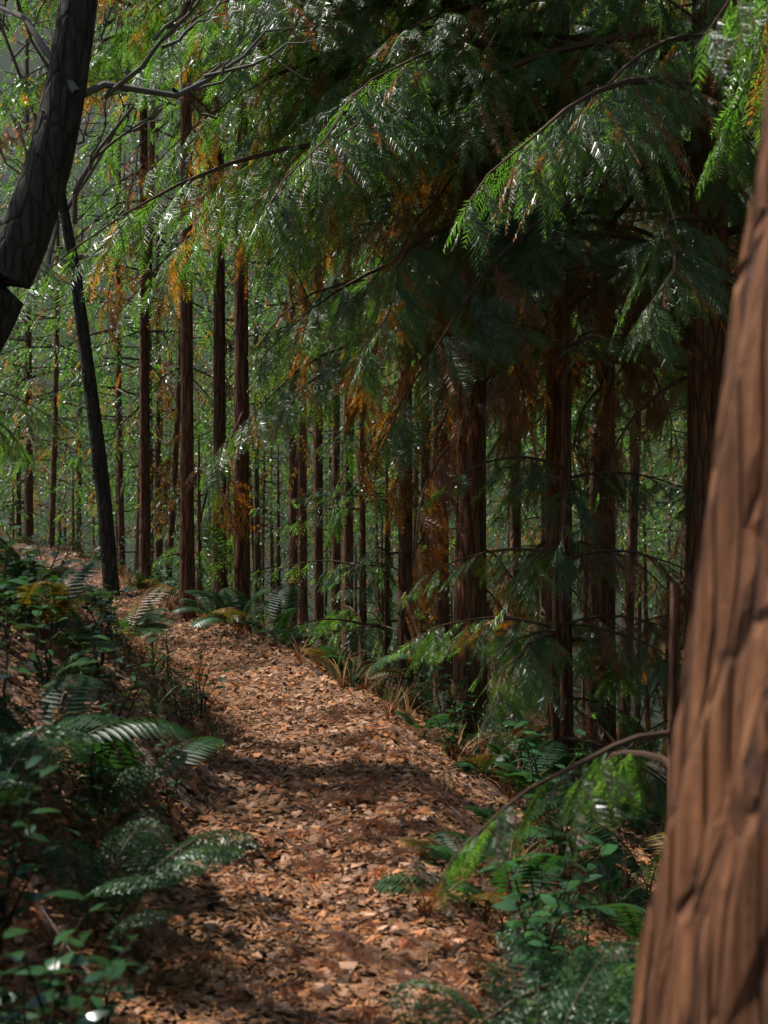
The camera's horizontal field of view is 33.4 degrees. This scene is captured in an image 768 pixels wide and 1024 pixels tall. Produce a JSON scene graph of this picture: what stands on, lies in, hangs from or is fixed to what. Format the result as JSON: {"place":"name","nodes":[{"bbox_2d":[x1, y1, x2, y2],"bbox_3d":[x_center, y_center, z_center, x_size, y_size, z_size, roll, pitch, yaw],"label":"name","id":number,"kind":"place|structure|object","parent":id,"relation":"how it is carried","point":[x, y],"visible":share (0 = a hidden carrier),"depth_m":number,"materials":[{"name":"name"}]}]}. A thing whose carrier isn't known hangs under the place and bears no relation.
{"place":"outdoors","nodes":[
{"label":"outdoors","id":0,"kind":"place"},
{"bbox_2d":[0,0,762,1023],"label":"terrain","id":1,"kind":"structure","parent":0,"point":[6,62],"depth_m":11.18,"materials":[{"name":"brown soil"}]},
{"bbox_2d":[0,82,51,488],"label":"fir tree","id":2,"kind":"object","parent":1,"relation":"on","point":[2,84],"visible":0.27,"depth_m":37.84,"materials":[{"name":"green plant"}]},
{"bbox_2d":[0,263,70,592],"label":"fir sapling","id":3,"kind":"object","parent":1,"relation":"on","point":[5,446],"visible":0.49,"depth_m":7.69,"materials":[{"name":"green plant"}]},
{"bbox_2d":[0,268,71,547],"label":"fir tree","id":4,"kind":"object","parent":1,"relation":"on","point":[33,471],"visible":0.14,"depth_m":54.90,"materials":[{"name":"green plant"}]},
{"bbox_2d":[0,148,84,550],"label":"fir tree","id":5,"kind":"object","parent":1,"relation":"on","point":[18,498],"visible":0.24,"depth_m":47.91,"materials":[{"name":"green plant"}]},
{"bbox_2d":[11,279,91,545],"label":"fir tree","id":6,"kind":"object","parent":1,"relation":"on","point":[59,510],"visible":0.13,"depth_m":67.75,"materials":[{"name":"green plant"}]},
{"bbox_2d":[0,47,113,541],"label":"fir tree","id":7,"kind":"object","parent":1,"relation":"on","point":[7,502],"visible":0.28,"depth_m":41.94,"materials":[{"name":"green plant"}]},
{"bbox_2d":[23,329,97,555],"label":"fir tree","id":8,"kind":"object","parent":1,"relation":"on","point":[64,501],"visible":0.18,"depth_m":61.48,"materials":[{"name":"green plant"}]},
{"bbox_2d":[0,0,131,544],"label":"fir tree","id":9,"kind":"object","parent":1,"relation":"on","point":[29,522],"visible":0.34,"depth_m":34.88,"materials":[{"name":"green plant"}]},
{"bbox_2d":[0,5,139,548],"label":"fir tree","id":10,"kind":"object","parent":1,"relation":"on","point":[56,379],"visible":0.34,"depth_m":32.36,"materials":[{"name":"green plant"}]},
{"bbox_2d":[41,466,99,552],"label":"fir sapling","id":11,"kind":"object","parent":1,"relation":"on","point":[72,515],"visible":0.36,"depth_m":31.56,"materials":[{"name":"green plant"}]},
{"bbox_2d":[12,177,137,551],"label":"fir tree","id":12,"kind":"object","parent":1,"relation":"on","point":[78,445],"visible":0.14,"depth_m":46.35,"materials":[{"name":"green plant"}]},
{"bbox_2d":[12,213,138,516],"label":"fir tree","id":13,"kind":"object","parent":1,"relation":"on","point":[83,481],"visible":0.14,"depth_m":51.95,"materials":[{"name":"green plant"}]},
{"bbox_2d":[42,296,135,558],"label":"fir tree","id":14,"kind":"object","parent":1,"relation":"on","point":[93,539],"visible":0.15,"depth_m":56.26,"materials":[{"name":"green plant"}]},
{"bbox_2d":[58,472,135,575],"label":"fir sapling","id":15,"kind":"object","parent":1,"relation":"on","point":[131,507],"visible":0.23,"depth_m":32.68,"materials":[{"name":"green plant"}]},
{"bbox_2d":[0,3,213,571],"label":"fir tree","id":16,"kind":"object","parent":1,"relation":"on","point":[120,392],"visible":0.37,"depth_m":30.08,"materials":[{"name":"green plant"}]},
{"bbox_2d":[66,336,153,531],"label":"fir tree","id":17,"kind":"object","parent":1,"relation":"on","point":[123,424],"visible":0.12,"depth_m":59.38,"materials":[{"name":"green plant"}]},
{"bbox_2d":[45,139,179,563],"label":"fir tree","id":18,"kind":"object","parent":1,"relation":"on","point":[110,398],"visible":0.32,"depth_m":41.20,"materials":[{"name":"green plant"}]},
{"bbox_2d":[63,317,163,543],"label":"fir tree","id":19,"kind":"object","parent":1,"relation":"on","point":[114,368],"visible":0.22,"depth_m":49.51,"materials":[{"name":"green plant"}]},
{"bbox_2d":[0,0,249,597],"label":"dark bare tree","id":20,"kind":"object","parent":1,"relation":"on","point":[108,553],"visible":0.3,"depth_m":15.51,"materials":[{"name":"black plant"}]},
{"bbox_2d":[24,0,269,575],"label":"fir tree","id":21,"kind":"object","parent":1,"relation":"on","point":[152,125],"visible":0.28,"depth_m":23.55,"materials":[{"name":"green plant"}]},
{"bbox_2d":[68,18,233,582],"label":"fir tree","id":22,"kind":"object","parent":1,"relation":"on","point":[158,548],"visible":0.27,"depth_m":37.88,"materials":[{"name":"green plant"}]},
{"bbox_2d":[74,140,228,590],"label":"fir tree","id":23,"kind":"object","parent":1,"relation":"on","point":[152,534],"visible":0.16,"depth_m":44.90,"materials":[{"name":"green plant"}]},
{"bbox_2d":[92,232,211,579],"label":"fir tree","id":24,"kind":"object","parent":1,"relation":"on","point":[153,423],"visible":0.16,"depth_m":53.05,"materials":[{"name":"green plant"}]},
{"bbox_2d":[0,0,310,583],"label":"fir tree","id":25,"kind":"object","parent":1,"relation":"on","point":[145,489],"visible":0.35,"depth_m":17.32,"materials":[{"name":"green plant"}]},
{"bbox_2d":[0,0,324,352],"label":"tree","id":26,"kind":"object","parent":1,"relation":"on","point":[28,222],"visible":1,"depth_m":6.94,"materials":[{"name":"black plant"}]},
{"bbox_2d":[60,5,272,590],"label":"fir tree","id":27,"kind":"object","parent":1,"relation":"on","point":[171,529],"visible":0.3,"depth_m":27.58,"materials":[{"name":"green plant"}]},
{"bbox_2d":[0,0,378,625],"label":"fir tree","id":28,"kind":"object","parent":1,"relation":"on","point":[221,381],"visible":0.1,"depth_m":14.72,"materials":[{"name":"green plant"}]},
{"bbox_2d":[111,0,277,621],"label":"fir tree","id":29,"kind":"object","parent":1,"relation":"on","point":[188,475],"visible":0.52,"depth_m":12.93,"materials":[{"name":"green plant"}]},
{"bbox_2d":[0,0,394,632],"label":"fir tree","id":30,"kind":"object","parent":1,"relation":"on","point":[240,514],"visible":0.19,"depth_m":13.41,"materials":[{"name":"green plant"}]},
{"bbox_2d":[168,355,232,566],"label":"fir tree","id":31,"kind":"object","parent":1,"relation":"on","point":[211,446],"visible":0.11,"depth_m":61.66,"materials":[{"name":"green plant"}]},
{"bbox_2d":[137,434,266,623],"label":"fir sapling","id":32,"kind":"object","parent":1,"relation":"on","point":[167,554],"visible":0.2,"depth_m":18.09,"materials":[{"name":"green plant"}]},
{"bbox_2d":[171,482,270,627],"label":"fir sapling","id":33,"kind":"object","parent":1,"relation":"on","point":[209,580],"visible":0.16,"depth_m":25.04,"materials":[{"name":"green plant"}]},
{"bbox_2d":[162,222,283,544],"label":"fir tree","id":34,"kind":"object","parent":1,"relation":"on","point":[225,400],"visible":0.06,"depth_m":49.16,"materials":[{"name":"green plant"}]},
{"bbox_2d":[176,338,279,593],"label":"fir tree","id":35,"kind":"object","parent":1,"relation":"on","point":[230,411],"visible":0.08,"depth_m":55.57,"materials":[{"name":"green plant"}]},
{"bbox_2d":[177,237,308,512],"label":"fir tree","id":36,"kind":"object","parent":1,"relation":"on","point":[260,487],"visible":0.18,"depth_m":45.34,"materials":[{"name":"green plant"}]},
{"bbox_2d":[193,173,313,582],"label":"fir tree","id":37,"kind":"object","parent":1,"relation":"on","point":[251,504],"visible":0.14,"depth_m":38.28,"materials":[{"name":"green plant"}]},
{"bbox_2d":[160,86,355,625],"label":"fir tree","id":38,"kind":"object","parent":1,"relation":"on","point":[256,517],"visible":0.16,"depth_m":33.71,"materials":[{"name":"green plant"}]},
{"bbox_2d":[212,271,307,574],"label":"fir tree","id":39,"kind":"object","parent":1,"relation":"on","point":[261,474],"visible":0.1,"depth_m":58.47,"materials":[{"name":"green plant"}]},
{"bbox_2d":[195,261,331,624],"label":"fir tree","id":40,"kind":"object","parent":1,"relation":"on","point":[263,512],"visible":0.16,"depth_m":42.02,"materials":[{"name":"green plant"}]},
{"bbox_2d":[227,349,326,636],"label":"fir tree","id":41,"kind":"object","parent":1,"relation":"on","point":[271,547],"visible":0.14,"depth_m":53.02,"materials":[{"name":"green plant"}]},
{"bbox_2d":[226,444,341,640],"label":"fir sapling","id":42,"kind":"object","parent":1,"relation":"on","point":[278,566],"visible":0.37,"depth_m":24.99,"materials":[{"name":"green plant"}]},
{"bbox_2d":[171,76,397,644],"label":"fir tree","id":43,"kind":"object","parent":1,"relation":"on","point":[293,545],"visible":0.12,"depth_m":28.00,"materials":[{"name":"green plant"}]},
{"bbox_2d":[230,291,353,572],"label":"fir tree","id":44,"kind":"object","parent":1,"relation":"on","point":[280,481],"visible":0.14,"depth_m":50.38,"materials":[{"name":"green plant"}]},
{"bbox_2d":[163,42,425,660],"bbox_3d":[-1.011,-5.271,20.366,4.678,16.000,5.178,0,1,0],"label":"fir tree","id":45,"kind":"object","parent":1,"relation":"on","point":[318,605],"visible":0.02,"depth_m":20.45,"materials":[{"name":"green plant"}]},
{"bbox_2d":[170,75,423,644],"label":"fir tree","id":46,"kind":"object","parent":1,"relation":"on","point":[302,609],"visible":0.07,"depth_m":21.94,"materials":[{"name":"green plant"}]},
{"bbox_2d":[225,101,394,630],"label":"fir tree","id":47,"kind":"object","parent":1,"relation":"on","point":[274,308],"visible":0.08,"depth_m":31.20,"materials":[{"name":"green plant"}]},
{"bbox_2d":[176,18,456,666],"bbox_3d":[-0.617,-5.186,19.337,4.806,16.000,4.200,-1,1,-35],"label":"fir tree","id":48,"kind":"object","parent":1,"relation":"on","point":[346,468],"visible":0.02,"depth_m":19.43,"materials":[{"name":"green plant"}]},
{"bbox_2d":[201,3,433,658],"bbox_3d":[-1.099,-5.416,23.907,4.526,17.000,5.012,1,1,32],"label":"fir tree","id":49,"kind":"object","parent":1,"relation":"on","point":[335,551],"visible":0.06,"depth_m":23.94,"materials":[{"name":"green plant"}]},
{"bbox_2d":[274,408,368,643],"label":"fir tree","id":50,"kind":"object","parent":1,"relation":"on","point":[326,598],"visible":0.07,"depth_m":63.47,"materials":[{"name":"green plant"}]},
{"bbox_2d":[0,531,658,951],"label":"dry grass","id":51,"kind":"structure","parent":1,"relation":"on","point":[350,677],"depth_m":7.32,"materials":[{"name":"brown plant"}]},
{"bbox_2d":[287,343,373,611],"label":"fir tree","id":52,"kind":"object","parent":1,"relation":"on","point":[330,459],"visible":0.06,"depth_m":56.02,"materials":[{"name":"green plant"}]},
{"bbox_2d":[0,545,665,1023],"bbox_3d":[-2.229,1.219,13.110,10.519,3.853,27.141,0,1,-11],"label":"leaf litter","id":53,"kind":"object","parent":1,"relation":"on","point":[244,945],"visible":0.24,"depth_m":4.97,"materials":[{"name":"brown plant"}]},
{"bbox_2d":[0,518,665,1023],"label":"shrubs","id":54,"kind":"object","parent":1,"relation":"on","point":[60,1002],"visible":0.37,"depth_m":4.25,"materials":[{"name":"green plant"}]},
{"bbox_2d":[0,532,666,1023],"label":"ferns","id":55,"kind":"object","parent":1,"relation":"on","point":[76,722],"visible":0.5,"depth_m":4.45,"materials":[{"name":"green plant"}]},
{"bbox_2d":[273,222,412,572],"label":"fir tree","id":56,"kind":"object","parent":1,"relation":"on","point":[330,480],"visible":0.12,"depth_m":40.85,"materials":[{"name":"green plant"}]},
{"bbox_2d":[264,123,432,601],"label":"fir tree","id":57,"kind":"object","parent":1,"relation":"on","point":[353,268],"visible":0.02,"depth_m":36.31,"materials":[{"name":"green plant"}]},
{"bbox_2d":[311,487,396,658],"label":"fir sapling","id":58,"kind":"object","parent":1,"relation":"on","point":[358,521],"visible":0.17,"depth_m":26.50,"materials":[{"name":"green plant"}]},
{"bbox_2d":[302,545,419,694],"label":"fir sapling","id":59,"kind":"object","parent":1,"relation":"on","point":[355,588],"visible":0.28,"depth_m":19.74,"materials":[{"name":"green plant"}]},
{"bbox_2d":[272,387,452,709],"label":"fir sapling","id":60,"kind":"object","parent":1,"relation":"on","point":[364,594],"visible":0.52,"depth_m":15.51,"materials":[{"name":"green plant"}]},
{"bbox_2d":[307,210,431,668],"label":"fir tree","id":61,"kind":"object","parent":1,"relation":"on","point":[376,527],"visible":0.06,"depth_m":44.01,"materials":[{"name":"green plant"}]},
{"bbox_2d":[308,462,454,705],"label":"fir sapling","id":62,"kind":"object","parent":1,"relation":"on","point":[387,572],"visible":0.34,"depth_m":15.58,"materials":[{"name":"green plant"}]},
{"bbox_2d":[341,511,431,671],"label":"fir sapling","id":63,"kind":"object","parent":1,"relation":"on","point":[381,604],"visible":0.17,"depth_m":28.86,"materials":[{"name":"green plant"}]},
{"bbox_2d":[15,0,763,748],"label":"fir tree","id":64,"kind":"object","parent":1,"relation":"on","point":[341,154],"visible":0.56,"depth_m":9.26,"materials":[{"name":"green plant"}]},
{"bbox_2d":[325,346,453,662],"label":"fir tree","id":65,"kind":"object","parent":1,"relation":"on","point":[389,507],"visible":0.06,"depth_m":46.88,"materials":[{"name":"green plant"}]},
{"bbox_2d":[353,358,449,571],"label":"fir tree","id":66,"kind":"object","parent":1,"relation":"on","point":[392,525],"visible":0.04,"depth_m":52.40,"materials":[{"name":"green plant"}]},
{"bbox_2d":[204,11,622,705],"bbox_3d":[0.305,-5.376,14.824,4.911,16.000,4.697,0,1,0],"label":"fir tree","id":67,"kind":"object","parent":1,"relation":"on","point":[406,551],"visible":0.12,"depth_m":14.94,"materials":[{"name":"green plant"}]},
{"bbox_2d":[354,209,490,606],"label":"fir tree","id":68,"kind":"object","parent":1,"relation":"on","point":[415,479],"visible":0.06,"depth_m":38.61,"materials":[{"name":"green plant"}]},
{"bbox_2d":[341,172,504,682],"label":"fir tree","id":69,"kind":"object","parent":1,"relation":"on","point":[431,460],"visible":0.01,"depth_m":29.94,"materials":[{"name":"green plant"}]},
{"bbox_2d":[340,235,509,515],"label":"fir tree","id":70,"kind":"object","parent":1,"relation":"on","point":[430,427],"visible":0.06,"depth_m":33.90,"materials":[{"name":"green plant"}]},
{"bbox_2d":[327,24,523,683],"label":"fir tree","id":71,"kind":"object","parent":1,"relation":"on","point":[425,469],"visible":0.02,"depth_m":27.06,"materials":[{"name":"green plant"}]},
{"bbox_2d":[199,0,671,709],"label":"fir tree","id":72,"kind":"object","parent":1,"relation":"on","point":[287,412],"visible":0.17,"depth_m":13.09,"materials":[{"name":"green plant"}]},
{"bbox_2d":[413,574,500,689],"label":"fir sapling","id":73,"kind":"object","parent":1,"relation":"on","point":[451,626],"visible":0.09,"depth_m":22.25,"materials":[{"name":"green plant"}]},
{"bbox_2d":[202,0,764,781],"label":"fir tree","id":74,"kind":"object","parent":1,"relation":"on","point":[502,242],"visible":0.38,"depth_m":9.71,"materials":[{"name":"green plant"}]},
{"bbox_2d":[242,0,767,791],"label":"fir tree","id":75,"kind":"object","parent":1,"relation":"on","point":[704,252],"visible":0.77,"depth_m":8.86,"materials":[{"name":"green plant"}]},
{"bbox_2d":[449,296,573,678],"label":"fir tree","id":76,"kind":"object","parent":1,"relation":"on","point":[487,531],"visible":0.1,"depth_m":42.07,"materials":[{"name":"green plant"}]},
{"bbox_2d":[375,3,649,714],"bbox_3d":[2.138,-5.620,21.259,4.758,18.983,4.693,1,1,34],"label":"fir tree","id":77,"kind":"object","parent":1,"relation":"on","point":[509,481],"visible":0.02,"depth_m":21.86,"materials":[{"name":"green plant"}]},
{"bbox_2d":[360,0,688,718],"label":"fir tree","id":78,"kind":"object","parent":1,"relation":"on","point":[515,538],"visible":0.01,"depth_m":17.87,"materials":[{"name":"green plant"}]},
{"bbox_2d":[451,515,616,747],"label":"fir sapling","id":79,"kind":"object","parent":1,"relation":"on","point":[591,694],"visible":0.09,"depth_m":17.68,"materials":[{"name":"green plant"}]},
{"bbox_2d":[385,238,706,831],"bbox_3d":[1.207,0.458,8.993,2.399,4.585,2.981,0,1,0],"label":"fir sapling","id":80,"kind":"object","parent":1,"relation":"on","point":[564,556],"visible":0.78,"depth_m":8.69,"materials":[{"name":"green plant"}]},
{"bbox_2d":[423,583,679,1023],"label":"fir sapling","id":81,"kind":"object","parent":1,"relation":"on","point":[586,780],"visible":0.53,"depth_m":3.25,"materials":[{"name":"green plant"}]},
{"bbox_2d":[427,521,686,827],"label":"fir sapling","id":82,"kind":"object","parent":1,"relation":"on","point":[555,720],"visible":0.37,"depth_m":8.71,"materials":[{"name":"green plant"}]},
{"bbox_2d":[486,193,628,702],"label":"fir tree","id":83,"kind":"object","parent":1,"relation":"on","point":[542,602],"visible":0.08,"depth_m":36.70,"materials":[{"name":"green plant"}]},
{"bbox_2d":[363,0,764,791],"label":"fir tree","id":84,"kind":"object","parent":1,"relation":"on","point":[607,598],"visible":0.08,"depth_m":13.11,"materials":[{"name":"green plant"}]},
{"bbox_2d":[488,479,652,800],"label":"fir sapling","id":85,"kind":"object","parent":1,"relation":"on","point":[583,716],"visible":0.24,"depth_m":12.59,"materials":[{"name":"green plant"}]},
{"bbox_2d":[486,7,690,740],"bbox_3d":[3.729,-3.253,24.285,4.334,15.550,5.124,0,1,0],"label":"fir tree","id":86,"kind":"object","parent":1,"relation":"on","point":[592,605],"visible":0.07,"depth_m":23.99,"materials":[{"name":"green plant"}]},
{"bbox_2d":[503,203,678,649],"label":"fir tree","id":87,"kind":"object","parent":1,"relation":"on","point":[625,528],"visible":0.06,"depth_m":38.83,"materials":[{"name":"green plant"}]},
{"bbox_2d":[527,320,655,724],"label":"fir tree","id":88,"kind":"object","parent":1,"relation":"on","point":[617,539],"visible":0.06,"depth_m":43.89,"materials":[{"name":"green plant"}]},
{"bbox_2d":[503,189,683,701],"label":"fir tree","id":89,"kind":"object","parent":1,"relation":"on","point":[584,484],"visible":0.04,"depth_m":33.58,"materials":[{"name":"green plant"}]},
{"bbox_2d":[573,671,651,796],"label":"fir sapling","id":90,"kind":"object","parent":1,"relation":"on","point":[581,707],"visible":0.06,"depth_m":16.49,"materials":[{"name":"green plant"}]},
{"bbox_2d":[525,0,729,747],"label":"fir tree","id":91,"kind":"object","parent":1,"relation":"on","point":[629,599],"visible":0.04,"depth_m":27.26,"materials":[{"name":"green plant"}]},
{"bbox_2d":[575,412,682,731],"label":"fir tree","id":92,"kind":"object","parent":1,"relation":"on","point":[637,710],"visible":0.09,"depth_m":52.67,"materials":[{"name":"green plant"}]},
{"bbox_2d":[573,483,686,811],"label":"fir sapling","id":93,"kind":"object","parent":1,"relation":"on","point":[650,638],"visible":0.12,"depth_m":12.06,"materials":[{"name":"green plant"}]},
{"bbox_2d":[580,213,682,730],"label":"fir tree","id":94,"kind":"object","parent":1,"relation":"on","point":[645,592],"visible":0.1,"depth_m":41.04,"materials":[{"name":"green plant"}]},
{"bbox_2d":[618,390,682,756],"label":"fir tree","id":95,"kind":"object","parent":1,"relation":"on","point":[668,513],"visible":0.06,"depth_m":45.70,"materials":[{"name":"green plant"}]},
{"bbox_2d":[545,24,762,688],"bbox_3d":[4.764,-4.431,18.878,4.994,17.977,4.529,0,1,0],"label":"fir tree","id":96,"kind":"object","parent":1,"relation":"on","point":[678,543],"visible":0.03,"depth_m":18.52,"materials":[{"name":"green plant"}]},
{"bbox_2d":[623,411,686,543],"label":"fir tree","id":97,"kind":"object","parent":1,"relation":"on","point":[674,514],"visible":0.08,"depth_m":31.82,"materials":[{"name":"green plant"}]},
{"bbox_2d":[635,428,682,669],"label":"fir tree","id":98,"kind":"object","parent":1,"relation":"on","point":[681,562],"visible":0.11,"depth_m":49.50,"materials":[{"name":"green plant"}]},
{"bbox_2d":[616,193,730,664],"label":"fir tree","id":99,"kind":"object","parent":1,"relation":"on","point":[683,457],"visible":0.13,"depth_m":36.91,"materials":[{"name":"green plant"}]},
{"bbox_2d":[595,8,752,663],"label":"fir tree","id":100,"kind":"object","parent":1,"relation":"on","point":[670,429],"visible":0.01,"depth_m":21.15,"materials":[{"name":"green plant"}]},
{"bbox_2d":[630,54,767,1023],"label":"fir tree","id":101,"kind":"object","parent":1,"relation":"on","point":[702,956],"visible":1,"depth_m":1.55,"materials":[{"name":"brown plant"}]},
{"bbox_2d":[692,0,767,197],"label":"fir tree","id":102,"kind":"object","parent":1,"relation":"on","point":[719,44],"visible":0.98,"depth_m":5.59,"materials":[{"name":"green plant"}]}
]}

